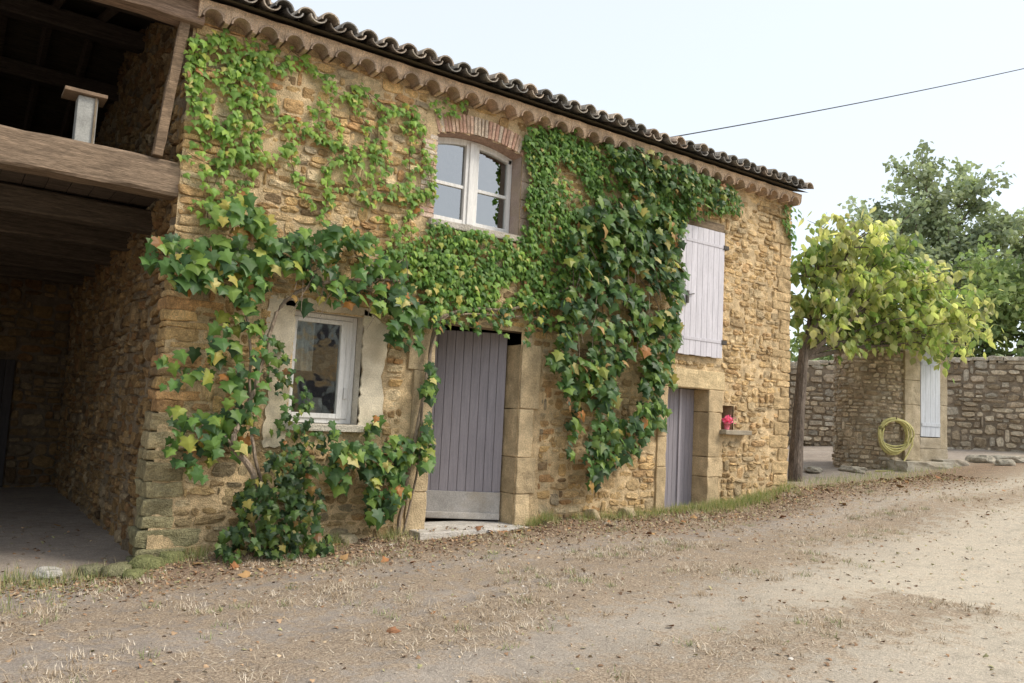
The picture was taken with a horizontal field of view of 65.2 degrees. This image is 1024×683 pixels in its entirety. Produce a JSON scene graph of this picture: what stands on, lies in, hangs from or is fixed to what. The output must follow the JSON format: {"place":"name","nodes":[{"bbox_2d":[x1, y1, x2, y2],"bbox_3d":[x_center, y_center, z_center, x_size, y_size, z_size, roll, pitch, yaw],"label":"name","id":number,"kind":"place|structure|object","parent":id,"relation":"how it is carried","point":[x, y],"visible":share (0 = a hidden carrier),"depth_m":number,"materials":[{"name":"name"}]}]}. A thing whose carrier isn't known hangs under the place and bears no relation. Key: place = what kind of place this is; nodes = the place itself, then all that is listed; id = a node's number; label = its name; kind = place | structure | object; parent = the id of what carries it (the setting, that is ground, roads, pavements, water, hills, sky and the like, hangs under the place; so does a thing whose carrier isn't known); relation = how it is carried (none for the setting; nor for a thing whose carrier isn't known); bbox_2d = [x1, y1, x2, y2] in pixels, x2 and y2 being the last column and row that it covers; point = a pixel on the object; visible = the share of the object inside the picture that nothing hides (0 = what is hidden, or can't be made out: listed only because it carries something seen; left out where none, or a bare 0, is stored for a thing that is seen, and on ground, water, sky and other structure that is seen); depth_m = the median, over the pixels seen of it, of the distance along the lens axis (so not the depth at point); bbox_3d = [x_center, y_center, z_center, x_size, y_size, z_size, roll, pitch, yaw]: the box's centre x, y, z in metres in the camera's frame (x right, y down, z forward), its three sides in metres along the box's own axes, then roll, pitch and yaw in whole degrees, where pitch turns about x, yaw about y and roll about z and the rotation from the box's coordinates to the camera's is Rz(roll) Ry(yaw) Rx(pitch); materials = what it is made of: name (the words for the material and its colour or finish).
{"place":"outdoors","nodes":[
{"label":"outdoors","id":0,"kind":"place"},
{"bbox_2d":[0,446,1023,682],"bbox_3d":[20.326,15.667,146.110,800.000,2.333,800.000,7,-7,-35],"label":"ground","id":1,"kind":"structure","parent":0,"point":[39,511],"depth_m":6.07,"materials":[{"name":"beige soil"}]},
{"bbox_2d":[31,507,635,579],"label":"footing stones","id":2,"kind":"object","parent":1,"relation":"on","point":[137,562],"visible":0.64,"depth_m":7.01,"materials":[{"name":"beige stone"}]},
{"bbox_2d":[0,0,813,560],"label":"stone farmhouse","id":3,"kind":"object","parent":1,"relation":"on","point":[96,190],"visible":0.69,"depth_m":9.84,"materials":[{"name":"brown stone"}]},
{"bbox_2d":[0,359,15,486],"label":"barn back door","id":4,"kind":"structure","parent":3,"relation":"in","point":[5,404],"depth_m":12.97,"materials":[{"name":"brown wood"}]},
{"bbox_2d":[288,137,511,423],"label":"window frames","id":5,"kind":"structure","parent":3,"relation":"in","point":[469,187],"depth_m":8.81,"materials":[{"name":"paint"}]},
{"bbox_2d":[139,142,740,566],"bbox_3d":[0.040,-0.241,9.520,8.346,5.428,0.672,7,-7,-35],"label":"grapevine","id":6,"kind":"object","parent":3,"relation":"attached to","point":[255,502],"visible":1,"depth_m":8.38,"materials":[{"name":"green plant"}]},
{"bbox_2d":[176,28,801,320],"bbox_3d":[0.796,-1.450,10.371,9.758,2.777,0.198,7,-7,-35],"label":"wall creeper","id":7,"kind":"object","parent":3,"relation":"attached to","point":[436,262],"depth_m":9.12,"materials":[{"name":"green plant"}]},
{"bbox_2d":[664,388,693,506],"bbox_3d":[2.353,1.559,11.752,0.856,1.750,0.050,7,-7,-35],"label":"small door","id":8,"kind":"structure","parent":3,"relation":"in","point":[679,440],"depth_m":11.82,"materials":[{"name":"paint"}]},
{"bbox_2d":[722,415,735,429],"bbox_3d":[3.244,1.208,12.050,0.267,0.233,0.158,5,-6,-26],"label":"potted flower","id":9,"kind":"object","parent":3,"relation":"on","point":[727,418],"visible":1,"depth_m":12.01,"materials":[{"name":"pink plant"}]},
{"bbox_2d":[672,68,1023,136],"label":"power line","id":10,"kind":"object","parent":3,"relation":"attached to","point":[843,105],"visible":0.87,"depth_m":16.30,"materials":[{"name":"rubber"}]},
{"bbox_2d":[0,463,964,615],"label":"wall foot grass","id":11,"kind":"structure","parent":1,"relation":"on","point":[748,499],"depth_m":9.87,"materials":[{"name":"green plant"}]},
{"bbox_2d":[0,472,1023,682],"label":"fallen leaves","id":12,"kind":"object","parent":1,"relation":"on","point":[246,574],"visible":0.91,"depth_m":8.09,"materials":[{"name":"plant"}]},
{"bbox_2d":[813,230,904,317],"bbox_3d":[14.417,-0.228,33.307,3.760,8.823,3.787,4,-6,-14],"label":"shade tree","id":13,"kind":"object","parent":1,"relation":"on","point":[892,243],"visible":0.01,"depth_m":33.20,"materials":[{"name":"green plant"}]},
{"bbox_2d":[834,349,902,468],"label":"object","id":14,"kind":"object","parent":1,"relation":"on","point":[860,419],"visible":0.42,"depth_m":16.35,"materials":[{"name":"brown stone"}]},
{"bbox_2d":[831,345,909,468],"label":"curved wall stones","id":15,"kind":"object","parent":14,"relation":"attached to","point":[848,430],"visible":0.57,"depth_m":16.34,"materials":[{"name":"brown stone"}]},
{"bbox_2d":[875,416,914,471],"bbox_3d":[7.556,2.040,15.980,0.891,1.119,0.315,4,-6,-12],"label":"garden hose","id":16,"kind":"object","parent":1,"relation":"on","point":[906,425],"visible":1,"depth_m":15.98,"materials":[{"name":"yellow rubber"}]},
{"bbox_2d":[790,342,1004,361],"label":"distant trees","id":17,"kind":"object","parent":1,"relation":"on","point":[833,357],"depth_m":53.82,"materials":[{"name":"green plant"}]},
{"bbox_2d":[788,207,1018,481],"bbox_3d":[7.165,0.211,15.085,5.497,5.331,2.520,5,-6,-24],"label":"mulberry tree","id":18,"kind":"object","parent":1,"relation":"on","point":[935,316],"visible":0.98,"depth_m":14.48,"materials":[{"name":"green plant"}]},
{"bbox_2d":[787,362,1023,451],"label":"stone wall","id":19,"kind":"structure","parent":1,"relation":"on","point":[955,427],"depth_m":20.48,"materials":[{"name":"stone"}]},
{"bbox_2d":[787,356,1023,452],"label":"wall stones","id":20,"kind":"object","parent":19,"relation":"attached to","point":[981,363],"depth_m":20.46,"materials":[{"name":"grey stone"}]},
{"bbox_2d":[788,232,1023,365],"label":"hedge thicket","id":21,"kind":"object","parent":1,"relation":"on","point":[994,278],"visible":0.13,"depth_m":27.35,"materials":[{"name":"green plant"}]},
{"bbox_2d":[804,455,1023,472],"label":"loose stones","id":22,"kind":"object","parent":1,"relation":"on","point":[1000,460],"visible":0.84,"depth_m":16.13,"materials":[{"name":"grey stone"}]},
{"bbox_2d":[886,346,968,471],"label":"portal stones","id":23,"kind":"object","parent":1,"relation":"on","point":[925,453],"visible":0.54,"depth_m":16.28,"materials":[{"name":"beige stone"}]},
{"bbox_2d":[920,352,939,436],"bbox_3d":[8.602,1.087,16.478,0.485,1.740,0.043,4,-6,-16],"label":"pale blue door","id":24,"kind":"structure","parent":23,"relation":"attached to","point":[929,401],"depth_m":16.46,"materials":[{"name":"paint"}]},
{"bbox_2d":[837,139,1023,300],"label":"tall olive tree","id":25,"kind":"object","parent":1,"relation":"on","point":[938,224],"visible":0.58,"depth_m":35.38,"materials":[{"name":"green plant"}]},
{"bbox_2d":[970,207,1023,290],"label":"tall olive tree","id":26,"kind":"object","parent":1,"relation":"on","point":[1017,251],"visible":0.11,"depth_m":36.28,"materials":[{"name":"green plant"}]},
{"bbox_2d":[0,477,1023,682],"bbox_3d":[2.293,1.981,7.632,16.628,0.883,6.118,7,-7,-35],"label":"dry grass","id":27,"kind":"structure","parent":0,"point":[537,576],"depth_m":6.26,"materials":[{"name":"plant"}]},
{"bbox_2d":[271,0,1023,361],"label":"sky","id":28,"kind":"structure","parent":0,"point":[671,67],"materials":[{"name":"white"}]}
]}

